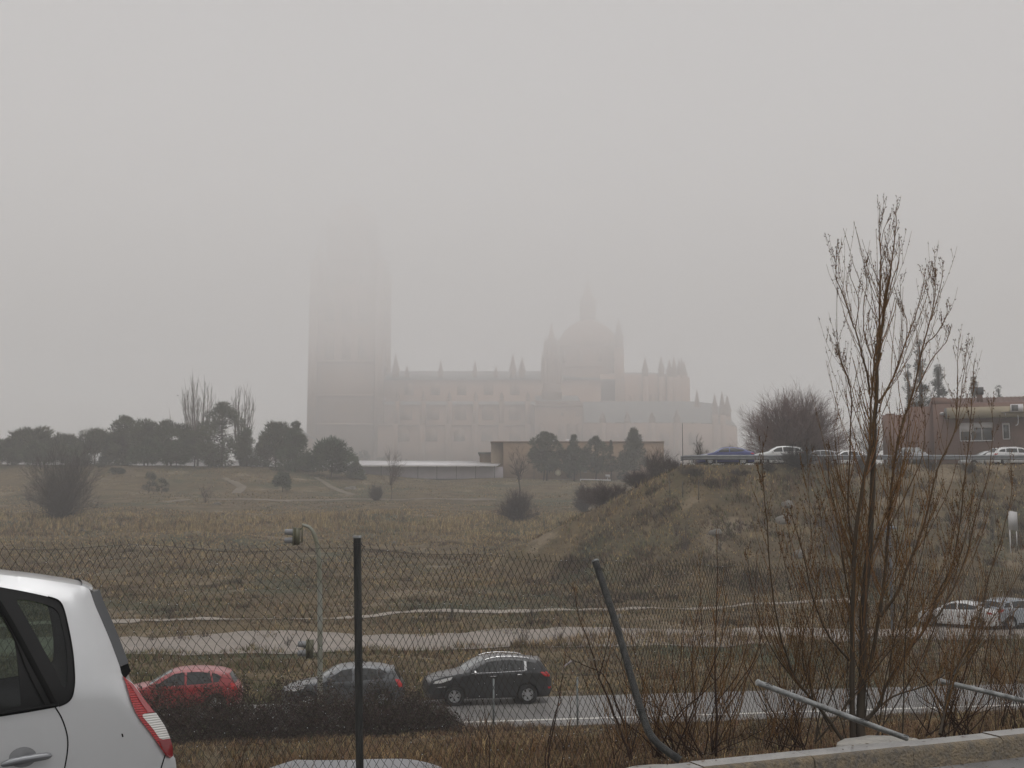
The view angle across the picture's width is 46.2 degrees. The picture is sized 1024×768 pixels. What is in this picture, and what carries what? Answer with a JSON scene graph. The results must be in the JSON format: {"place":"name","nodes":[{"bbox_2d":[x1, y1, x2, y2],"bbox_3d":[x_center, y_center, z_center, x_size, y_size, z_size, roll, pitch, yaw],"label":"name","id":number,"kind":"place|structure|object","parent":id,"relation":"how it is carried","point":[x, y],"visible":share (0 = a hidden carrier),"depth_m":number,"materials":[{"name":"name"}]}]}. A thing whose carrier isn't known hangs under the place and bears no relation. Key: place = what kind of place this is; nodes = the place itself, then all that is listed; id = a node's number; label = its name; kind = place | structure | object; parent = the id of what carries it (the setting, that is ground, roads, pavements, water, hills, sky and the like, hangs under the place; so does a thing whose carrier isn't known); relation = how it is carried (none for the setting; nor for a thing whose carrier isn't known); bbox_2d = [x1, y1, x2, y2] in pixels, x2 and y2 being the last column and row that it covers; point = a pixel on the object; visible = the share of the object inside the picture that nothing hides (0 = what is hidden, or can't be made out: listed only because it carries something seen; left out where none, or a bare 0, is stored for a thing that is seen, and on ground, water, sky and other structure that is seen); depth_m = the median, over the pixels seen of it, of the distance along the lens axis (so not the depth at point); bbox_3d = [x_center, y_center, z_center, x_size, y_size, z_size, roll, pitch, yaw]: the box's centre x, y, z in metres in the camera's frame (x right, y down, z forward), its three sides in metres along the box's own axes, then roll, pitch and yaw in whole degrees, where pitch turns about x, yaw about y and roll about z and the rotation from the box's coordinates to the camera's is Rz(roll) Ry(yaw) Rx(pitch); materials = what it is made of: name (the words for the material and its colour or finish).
{"place":"outdoors","nodes":[
{"label":"outdoors","id":0,"kind":"place"},
{"bbox_2d":[210,498,495,500],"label":"hill path","id":1,"kind":"structure","parent":0,"point":[347,499],"depth_m":187.32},
{"bbox_2d":[0,460,1023,767],"bbox_3d":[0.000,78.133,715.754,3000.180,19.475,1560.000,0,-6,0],"label":"ground","id":2,"kind":"structure","parent":0,"point":[182,484],"depth_m":91.88,"materials":[{"name":"plant"}]},
{"bbox_2d":[0,435,23,465],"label":"pine tree","id":3,"kind":"object","parent":2,"relation":"on","point":[8,454],"visible":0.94,"depth_m":230.03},
{"bbox_2d":[7,425,55,462],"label":"pine tree","id":4,"kind":"object","parent":2,"relation":"on","point":[26,435],"visible":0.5,"depth_m":234.01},
{"bbox_2d":[18,440,55,466],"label":"pine tree","id":5,"kind":"object","parent":2,"relation":"on","point":[30,450],"visible":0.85,"depth_m":226.61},
{"bbox_2d":[46,437,70,462],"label":"pine tree","id":6,"kind":"object","parent":2,"relation":"on","point":[51,441],"visible":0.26,"depth_m":232.25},
{"bbox_2d":[42,479,80,518],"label":"bare shrub","id":7,"kind":"object","parent":2,"relation":"on","point":[63,506],"visible":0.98,"depth_m":147.82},
{"bbox_2d":[15,432,110,515],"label":"bare shrub","id":8,"kind":"object","parent":2,"relation":"on","point":[72,477],"visible":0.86,"depth_m":150.88,"materials":[{"name":"plant"}]},
{"bbox_2d":[53,431,78,448],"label":"pine tree","id":9,"kind":"object","parent":2,"relation":"on","point":[69,438],"visible":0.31,"depth_m":235.80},
{"bbox_2d":[56,444,95,466],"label":"pine tree","id":10,"kind":"object","parent":2,"relation":"on","point":[73,448],"visible":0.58,"depth_m":227.54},
{"bbox_2d":[74,427,120,465],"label":"pine tree","id":11,"kind":"object","parent":2,"relation":"on","point":[94,435],"visible":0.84,"depth_m":231.27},
{"bbox_2d":[101,414,145,465],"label":"pine tree","id":12,"kind":"object","parent":2,"relation":"on","point":[127,422],"visible":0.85,"depth_m":231.83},
{"bbox_2d":[125,417,162,465],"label":"pine tree","id":13,"kind":"object","parent":2,"relation":"on","point":[150,428],"visible":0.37,"depth_m":235.92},
{"bbox_2d":[124,438,164,465],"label":"pine tree","id":14,"kind":"object","parent":2,"relation":"on","point":[147,452],"visible":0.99,"depth_m":227.39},
{"bbox_2d":[141,471,157,491],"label":"green shrub","id":15,"kind":"object","parent":2,"relation":"on","point":[153,477],"visible":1,"depth_m":195.31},
{"bbox_2d":[2,461,333,469],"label":"playground wall","id":16,"kind":"structure","parent":2,"relation":"on","point":[236,463],"depth_m":243.71,"materials":[{"name":"white paint"}]},
{"bbox_2d":[147,419,194,465],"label":"pine tree","id":17,"kind":"object","parent":2,"relation":"on","point":[165,431],"visible":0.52,"depth_m":233.71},
{"bbox_2d":[158,438,193,467],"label":"pine tree","id":18,"kind":"object","parent":2,"relation":"on","point":[171,453],"visible":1,"depth_m":227.80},
{"bbox_2d":[138,674,226,744],"bbox_3d":[-9.915,9.250,33.736,3.478,2.179,2.643,3,-7,-23],"label":"bramble bush","id":19,"kind":"object","parent":2,"relation":"on","point":[160,698],"visible":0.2,"depth_m":33.57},
{"bbox_2d":[180,428,209,466],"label":"pine tree","id":20,"kind":"object","parent":2,"relation":"on","point":[188,434],"visible":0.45,"depth_m":233.81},
{"bbox_2d":[180,377,217,465],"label":"bare poplar","id":21,"kind":"object","parent":2,"relation":"on","point":[194,425],"visible":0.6,"depth_m":240.04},
{"bbox_2d":[146,671,271,745],"bbox_3d":[-8.502,9.104,33.498,3.472,2.194,2.648,0,-6,0],"label":"bramble bush","id":22,"kind":"object","parent":2,"relation":"on","point":[199,731],"visible":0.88,"depth_m":33.08,"materials":[{"name":"plant"}]},
{"bbox_2d":[199,743,226,767],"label":"straw tuft","id":23,"kind":"object","parent":2,"relation":"on","point":[212,761],"visible":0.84,"depth_m":13.09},
{"bbox_2d":[193,400,253,467],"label":"pine tree","id":24,"kind":"object","parent":2,"relation":"on","point":[214,455],"visible":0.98,"depth_m":230.09,"materials":[{"name":"plant"}]},
{"bbox_2d":[178,674,302,745],"bbox_3d":[-7.796,9.242,33.660,3.892,2.124,2.437,0,-6,0],"label":"bramble bush","id":25,"kind":"object","parent":2,"relation":"on","point":[245,732],"visible":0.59,"depth_m":33.52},
{"bbox_2d":[231,384,255,441],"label":"bare poplar","id":26,"kind":"object","parent":2,"relation":"on","point":[244,410],"visible":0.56,"depth_m":240.81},
{"bbox_2d":[234,428,262,466],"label":"pine tree","id":27,"kind":"object","parent":2,"relation":"on","point":[247,453],"visible":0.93,"depth_m":232.51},
{"bbox_2d":[255,420,293,466],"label":"pine tree","id":28,"kind":"object","parent":2,"relation":"on","point":[272,434],"visible":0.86,"depth_m":229.39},
{"bbox_2d":[212,668,345,742],"bbox_3d":[-6.447,9.336,34.315,4.024,2.352,2.560,-1,-7,9],"label":"bramble bush","id":29,"kind":"object","parent":2,"relation":"on","point":[285,727],"visible":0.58,"depth_m":34.08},
{"bbox_2d":[271,471,291,491],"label":"tree","id":30,"kind":"object","parent":2,"relation":"on","point":[282,479],"visible":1,"depth_m":198.79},
{"bbox_2d":[270,420,316,471],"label":"pine tree","id":31,"kind":"object","parent":2,"relation":"on","point":[296,436],"visible":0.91,"depth_m":228.01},
{"bbox_2d":[0,507,587,546],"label":"brow grass","id":32,"kind":"structure","parent":2,"relation":"on","point":[294,522],"depth_m":139.36,"materials":[{"name":"plant"}]},
{"bbox_2d":[284,523,322,711],"bbox_3d":[-6.587,7.780,37.965,1.315,6.692,0.460,0,-6,0],"label":"traffic light","id":33,"kind":"object","parent":2,"relation":"on","point":[295,532],"visible":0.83,"depth_m":37.99,"materials":[{"name":"paint"}]},
{"bbox_2d":[0,464,633,512],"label":"hill grass","id":34,"kind":"structure","parent":2,"relation":"on","point":[361,503],"depth_m":194.17,"materials":[{"name":"plant"}]},
{"bbox_2d":[305,435,358,477],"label":"pine tree","id":35,"kind":"object","parent":2,"relation":"on","point":[332,451],"visible":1,"depth_m":221.75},
{"bbox_2d":[266,669,401,739],"bbox_3d":[-5.279,9.304,34.511,4.205,2.450,2.883,3,-7,-24],"label":"bramble bush","id":36,"kind":"object","parent":2,"relation":"on","point":[335,718],"visible":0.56,"depth_m":34.22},
{"bbox_2d":[344,456,366,479],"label":"pine tree","id":37,"kind":"object","parent":2,"relation":"on","point":[354,472],"visible":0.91,"depth_m":224.90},
{"bbox_2d":[272,759,441,767],"bbox_3d":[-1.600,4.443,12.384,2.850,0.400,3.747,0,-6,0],"label":"car","id":38,"kind":"object","parent":2,"relation":"on","point":[372,763],"visible":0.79,"depth_m":13.93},
{"bbox_2d":[368,484,382,500],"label":"bare shrub","id":39,"kind":"object","parent":2,"relation":"on","point":[375,494],"visible":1,"depth_m":186.93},
{"bbox_2d":[322,668,434,738],"bbox_3d":[-3.882,9.378,34.688,3.298,2.243,2.943,0,-6,0],"label":"bramble bush","id":40,"kind":"object","parent":2,"relation":"on","point":[383,728],"visible":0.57,"depth_m":34.71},
{"bbox_2d":[377,444,405,498],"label":"bare tree","id":41,"kind":"object","parent":2,"relation":"on","point":[392,475],"visible":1,"depth_m":188.34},
{"bbox_2d":[370,678,451,735],"bbox_3d":[-3.128,9.648,35.711,2.824,1.847,2.219,2,-7,-21],"label":"bramble bush","id":42,"kind":"object","parent":2,"relation":"on","point":[417,720],"visible":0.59,"depth_m":35.28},
{"bbox_2d":[345,461,502,479],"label":"pavilion","id":43,"kind":"structure","parent":2,"relation":"on","point":[445,470],"depth_m":239.73,"materials":[{"name":"white paint"}]},
{"bbox_2d":[408,700,481,734],"bbox_3d":[-2.255,10.099,35.890,2.937,1.294,1.968,0,-6,0],"label":"bramble bush","id":44,"kind":"object","parent":2,"relation":"on","point":[445,724],"visible":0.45,"depth_m":35.63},
{"bbox_2d":[112,598,869,622],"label":"footpath","id":45,"kind":"structure","parent":2,"relation":"on","point":[365,616],"depth_m":71.55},
{"bbox_2d":[0,536,1023,767],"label":"chain link fence","id":46,"kind":"object","parent":2,"relation":"on","point":[358,659],"visible":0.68,"depth_m":8.85,"materials":[{"name":"metal"}]},
{"bbox_2d":[0,461,1023,627],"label":"scrub","id":47,"kind":"object","parent":2,"relation":"on","point":[788,477],"visible":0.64,"depth_m":89.23,"materials":[{"name":"plant"}]},
{"bbox_2d":[492,487,540,521],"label":"bare shrub","id":48,"kind":"object","parent":2,"relation":"on","point":[516,509],"visible":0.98,"depth_m":146.71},
{"bbox_2d":[506,447,530,494],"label":"bare tree","id":49,"kind":"object","parent":2,"relation":"on","point":[520,469],"visible":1,"depth_m":185.65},
{"bbox_2d":[307,193,737,471],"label":"cathedral","id":50,"kind":"structure","parent":2,"relation":"on","point":[582,385],"depth_m":327.99,"materials":[{"name":"stone"}]},
{"bbox_2d":[400,406,411,419],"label":"window","id":51,"kind":"structure","parent":50,"relation":"in","point":[405,412],"depth_m":327.09,"materials":[{"name":"grey glass"}]},
{"bbox_2d":[427,406,438,419],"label":"window","id":52,"kind":"structure","parent":50,"relation":"in","point":[433,412],"depth_m":327.09,"materials":[{"name":"grey glass"}]},
{"bbox_2d":[482,406,493,419],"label":"window","id":53,"kind":"structure","parent":50,"relation":"in","point":[487,411],"depth_m":327.09,"materials":[{"name":"grey glass"}]},
{"bbox_2d":[509,406,520,419],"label":"window","id":54,"kind":"structure","parent":50,"relation":"in","point":[514,412],"depth_m":327.09,"materials":[{"name":"grey glass"}]},
{"bbox_2d":[527,431,566,480],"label":"round tree","id":55,"kind":"object","parent":2,"relation":"on","point":[541,454],"visible":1,"depth_m":231.80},
{"bbox_2d":[83,519,1023,639],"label":"meadow grass","id":56,"kind":"structure","parent":2,"relation":"on","point":[331,605],"depth_m":73.86,"materials":[{"name":"plant"}]},
{"bbox_2d":[544,651,574,767],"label":"bare sapling","id":57,"kind":"object","parent":2,"relation":"on","point":[550,739],"visible":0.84,"depth_m":9.42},
{"bbox_2d":[478,439,663,480],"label":"hall","id":58,"kind":"structure","parent":2,"relation":"on","point":[500,450],"depth_m":239.96,"materials":[{"name":"beige concrete"}]},
{"bbox_2d":[125,628,1023,702],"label":"verge grass","id":59,"kind":"structure","parent":2,"relation":"on","point":[367,651],"depth_m":53.61,"materials":[{"name":"plant"}]},
{"bbox_2d":[559,434,590,480],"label":"conifer tree","id":60,"kind":"object","parent":2,"relation":"on","point":[574,464],"visible":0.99,"depth_m":232.10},
{"bbox_2d":[571,483,594,511],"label":"bare shrub","id":61,"kind":"object","parent":2,"relation":"on","point":[582,505],"visible":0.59,"depth_m":158.91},
{"bbox_2d":[580,435,610,480],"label":"conifer tree","id":62,"kind":"object","parent":2,"relation":"on","point":[596,442],"visible":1,"depth_m":232.09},
{"bbox_2d":[173,701,1023,767],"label":"bank grass","id":63,"kind":"structure","parent":2,"relation":"on","point":[831,739],"depth_m":16.29,"materials":[{"name":"plant"}]},
{"bbox_2d":[563,578,649,760],"bbox_3d":[0.758,2.237,9.478,0.601,1.410,0.596,1,-7,-10],"label":"bare sapling","id":64,"kind":"object","parent":63,"relation":"on","point":[629,753],"visible":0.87,"depth_m":9.41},
{"bbox_2d":[607,589,737,758],"bbox_3d":[1.280,2.321,9.719,1.036,1.386,0.760,0,-6,0],"label":"bare sapling","id":65,"kind":"object","parent":63,"relation":"on","point":[670,726],"visible":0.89,"depth_m":9.62,"materials":[{"name":"plant"}]},
{"bbox_2d":[736,592,832,750],"bbox_3d":[2.262,2.456,10.297,0.854,1.390,0.768,-3,-7,28],"label":"bare sapling","id":66,"kind":"object","parent":63,"relation":"on","point":[797,714],"visible":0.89,"depth_m":10.33,"materials":[{"name":"plant"}]},
{"bbox_2d":[572,480,627,507],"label":"bare shrub","id":67,"kind":"object","parent":2,"relation":"on","point":[600,495],"visible":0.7,"depth_m":102.75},
{"bbox_2d":[603,440,618,480],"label":"conifer tree","id":68,"kind":"object","parent":2,"relation":"on","point":[609,467],"visible":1,"depth_m":232.56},
{"bbox_2d":[614,426,649,472],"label":"conifer tree","id":69,"kind":"object","parent":2,"relation":"on","point":[627,459],"visible":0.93,"depth_m":231.95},
{"bbox_2d":[622,470,651,488],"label":"bare shrub","id":70,"kind":"object","parent":2,"relation":"on","point":[634,478],"visible":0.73,"depth_m":100.23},
{"bbox_2d":[628,764,666,767],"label":"concrete footing","id":71,"kind":"object","parent":2,"relation":"on","point":[646,765],"visible":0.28,"depth_m":8.72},
{"bbox_2d":[591,559,682,762],"bbox_3d":[0.883,2.017,8.880,0.140,1.411,0.937,5,-8,-36],"label":"fence post","id":72,"kind":"object","parent":71,"relation":"on","point":[656,742],"visible":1,"depth_m":8.85,"materials":[{"name":"grey metal"}]},
{"bbox_2d":[632,444,680,480],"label":"bare shrub","id":73,"kind":"object","parent":2,"relation":"on","point":[654,467],"visible":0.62,"depth_m":111.52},
{"bbox_2d":[508,626,830,648],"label":"track grass","id":74,"kind":"structure","parent":2,"relation":"on","point":[579,637],"depth_m":60.83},
{"bbox_2d":[660,457,685,471],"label":"bare shrub","id":75,"kind":"object","parent":2,"relation":"on","point":[668,464],"visible":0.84,"depth_m":99.59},
{"bbox_2d":[696,447,754,464],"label":"blue car","id":76,"kind":"object","parent":2,"relation":"on","point":[730,451],"visible":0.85,"depth_m":98.72,"materials":[{"name":"paint"}]},
{"bbox_2d":[685,531,774,756],"bbox_3d":[1.788,2.100,9.850,0.712,1.853,0.778,-2,-7,13],"label":"bare sapling","id":77,"kind":"object","parent":2,"relation":"on","point":[723,691],"visible":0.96,"depth_m":9.82,"materials":[{"name":"plant"}]},
{"bbox_2d":[751,446,802,464],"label":"white car","id":78,"kind":"object","parent":2,"relation":"on","point":[775,450],"visible":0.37,"depth_m":100.61,"materials":[{"name":"paint"}]},
{"bbox_2d":[734,380,858,464],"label":"bare tree","id":79,"kind":"object","parent":2,"relation":"on","point":[784,429],"visible":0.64,"depth_m":110.69,"materials":[{"name":"plant"}]},
{"bbox_2d":[770,440,825,468],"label":"bare shrub","id":80,"kind":"object","parent":2,"relation":"on","point":[790,459],"visible":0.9,"depth_m":96.89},
{"bbox_2d":[637,728,1023,767],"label":"kerb","id":81,"kind":"structure","parent":2,"relation":"on","point":[972,748],"depth_m":8.94,"materials":[{"name":"concrete"}]},
{"bbox_2d":[681,455,1023,464],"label":"guardrail","id":82,"kind":"object","parent":2,"relation":"on","point":[845,457],"visible":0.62,"depth_m":98.28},
{"bbox_2d":[848,420,888,460],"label":"bare tree","id":83,"kind":"object","parent":2,"relation":"on","point":[881,447],"visible":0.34,"depth_m":125.03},
{"bbox_2d":[836,735,918,746],"bbox_3d":[2.964,3.112,9.791,0.755,0.421,0.409,5,-8,-36],"label":"concrete footing","id":84,"kind":"object","parent":2,"relation":"on","point":[869,739],"visible":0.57,"depth_m":9.79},
{"bbox_2d":[755,679,911,740],"bbox_3d":[2.516,2.553,9.380,1.417,0.549,0.074,3,-7,-21],"label":"fence post","id":85,"kind":"object","parent":84,"relation":"on","point":[810,702],"visible":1,"depth_m":9.36,"materials":[{"name":"grey metal"}]},
{"bbox_2d":[741,194,1023,743],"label":"bare poplar","id":86,"kind":"object","parent":2,"relation":"on","point":[865,667],"visible":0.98,"depth_m":10.53,"materials":[{"name":"plant"}]},
{"bbox_2d":[878,526,896,637],"bbox_3d":[12.265,7.762,38.873,0.620,6.318,0.220,0,-6,0],"label":"street lamp","id":87,"kind":"object","parent":2,"relation":"on","point":[890,560],"visible":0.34,"depth_m":39.04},
{"bbox_2d":[901,364,912,413],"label":"conifer tree","id":88,"kind":"object","parent":2,"relation":"on","point":[909,374],"visible":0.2,"depth_m":152.87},
{"bbox_2d":[894,447,927,463],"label":"car","id":89,"kind":"object","parent":2,"relation":"on","point":[915,453],"visible":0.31,"depth_m":101.95,"materials":[{"name":"paint"}]},
{"bbox_2d":[910,340,930,406],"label":"conifer tree","id":90,"kind":"object","parent":2,"relation":"on","point":[919,397],"visible":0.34,"depth_m":150.76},
{"bbox_2d":[927,364,948,405],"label":"conifer tree","id":91,"kind":"object","parent":2,"relation":"on","point":[938,384],"visible":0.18,"depth_m":150.81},
{"bbox_2d":[882,387,1023,464],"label":"brick house","id":92,"kind":"structure","parent":2,"relation":"on","point":[1008,412],"depth_m":122.79,"materials":[{"name":"brick"}]},
{"bbox_2d":[959,422,993,441],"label":"window","id":93,"kind":"structure","parent":92,"relation":"in","point":[988,426],"depth_m":122.20,"materials":[{"name":"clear glass"}]},
{"bbox_2d":[886,563,1023,736],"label":"bare sapling","id":94,"kind":"object","parent":2,"relation":"on","point":[956,697],"visible":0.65,"depth_m":11.10,"materials":[{"name":"plant"}]},
{"bbox_2d":[967,548,1023,729],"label":"bare sapling","id":95,"kind":"object","parent":2,"relation":"on","point":[1013,685],"visible":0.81,"depth_m":11.95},
{"bbox_2d":[986,447,1023,464],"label":"white car","id":96,"kind":"object","parent":2,"relation":"on","point":[1005,451],"visible":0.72,"depth_m":99.60,"materials":[{"name":"paint"}]},
{"bbox_2d":[1008,511,1017,552],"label":"notice board","id":97,"kind":"object","parent":2,"relation":"on","point":[1012,521],"visible":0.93,"depth_m":86.37,"materials":[{"name":"white paint"}]},
{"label":"concrete footing","id":98,"kind":"object","parent":2,"relation":"on","visible":0},
{"bbox_2d":[938,678,1023,702],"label":"fence post","id":99,"kind":"object","parent":98,"relation":"on","point":[987,692],"visible":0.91,"depth_m":10.79,"materials":[{"name":"grey metal"}]},
{"bbox_2d":[0,0,1023,464],"label":"sky","id":100,"kind":"structure","parent":0,"point":[173,173],"materials":[{"name":"grey"}]},
{"bbox_2d":[120,625,1023,654],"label":"dirt track","id":101,"kind":"structure","parent":0,"point":[247,637],"depth_m":61.55,"materials":[{"name":"soil"}]},
{"bbox_2d":[919,600,1003,627],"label":"white car","id":102,"kind":"object","parent":101,"relation":"on","point":[961,609],"visible":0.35,"depth_m":68.13,"materials":[{"name":"paint"}]},
{"bbox_2d":[984,597,1023,629],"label":"pale blue car","id":103,"kind":"object","parent":101,"relation":"on","point":[1016,611],"visible":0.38,"depth_m":67.33,"materials":[{"name":"paint"}]},
{"bbox_2d":[156,684,1023,732],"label":"road","id":104,"kind":"structure","parent":0,"point":[536,714],"depth_m":42.53,"materials":[{"name":"asphalt"}]},
{"bbox_2d":[134,665,242,709],"bbox_3d":[-11.548,10.553,41.602,4.379,1.515,2.103,1,-7,-11],"label":"red car","id":105,"kind":"object","parent":104,"relation":"on","point":[197,670],"visible":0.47,"depth_m":41.02,"materials":[{"name":"paint"}]},
{"bbox_2d":[281,661,405,706],"bbox_3d":[-5.972,10.670,42.638,4.379,1.515,2.103,1,-7,-11],"label":"grey car","id":106,"kind":"object","parent":104,"relation":"on","point":[345,671],"visible":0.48,"depth_m":42.01,"materials":[{"name":"paint"}]},
{"bbox_2d":[422,652,551,705],"bbox_3d":[-0.904,10.688,43.646,4.703,1.705,2.207,1,-7,-11],"label":"black car","id":107,"kind":"object","parent":104,"relation":"on","point":[531,676],"visible":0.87,"depth_m":42.88,"materials":[{"name":"paint"}]},
{"bbox_2d":[275,704,1023,728],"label":"road marking","id":108,"kind":"object","parent":104,"relation":"on","point":[709,714],"visible":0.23,"depth_m":40.73,"materials":[{"name":"paint"}]},
{"bbox_2d":[561,469,710,599],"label":"slope grass","id":109,"kind":"structure","parent":0,"point":[595,526],"depth_m":91.29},
{"bbox_2d":[932,757,1023,767],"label":"car park","id":110,"kind":"structure","parent":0,"point":[1011,763],"depth_m":9.14,"materials":[{"name":"asphalt"}]},
{"bbox_2d":[0,569,175,767],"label":"silver car","id":111,"kind":"object","parent":110,"relation":"on","point":[71,696],"visible":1,"depth_m":4.97,"materials":[{"name":"paint"}]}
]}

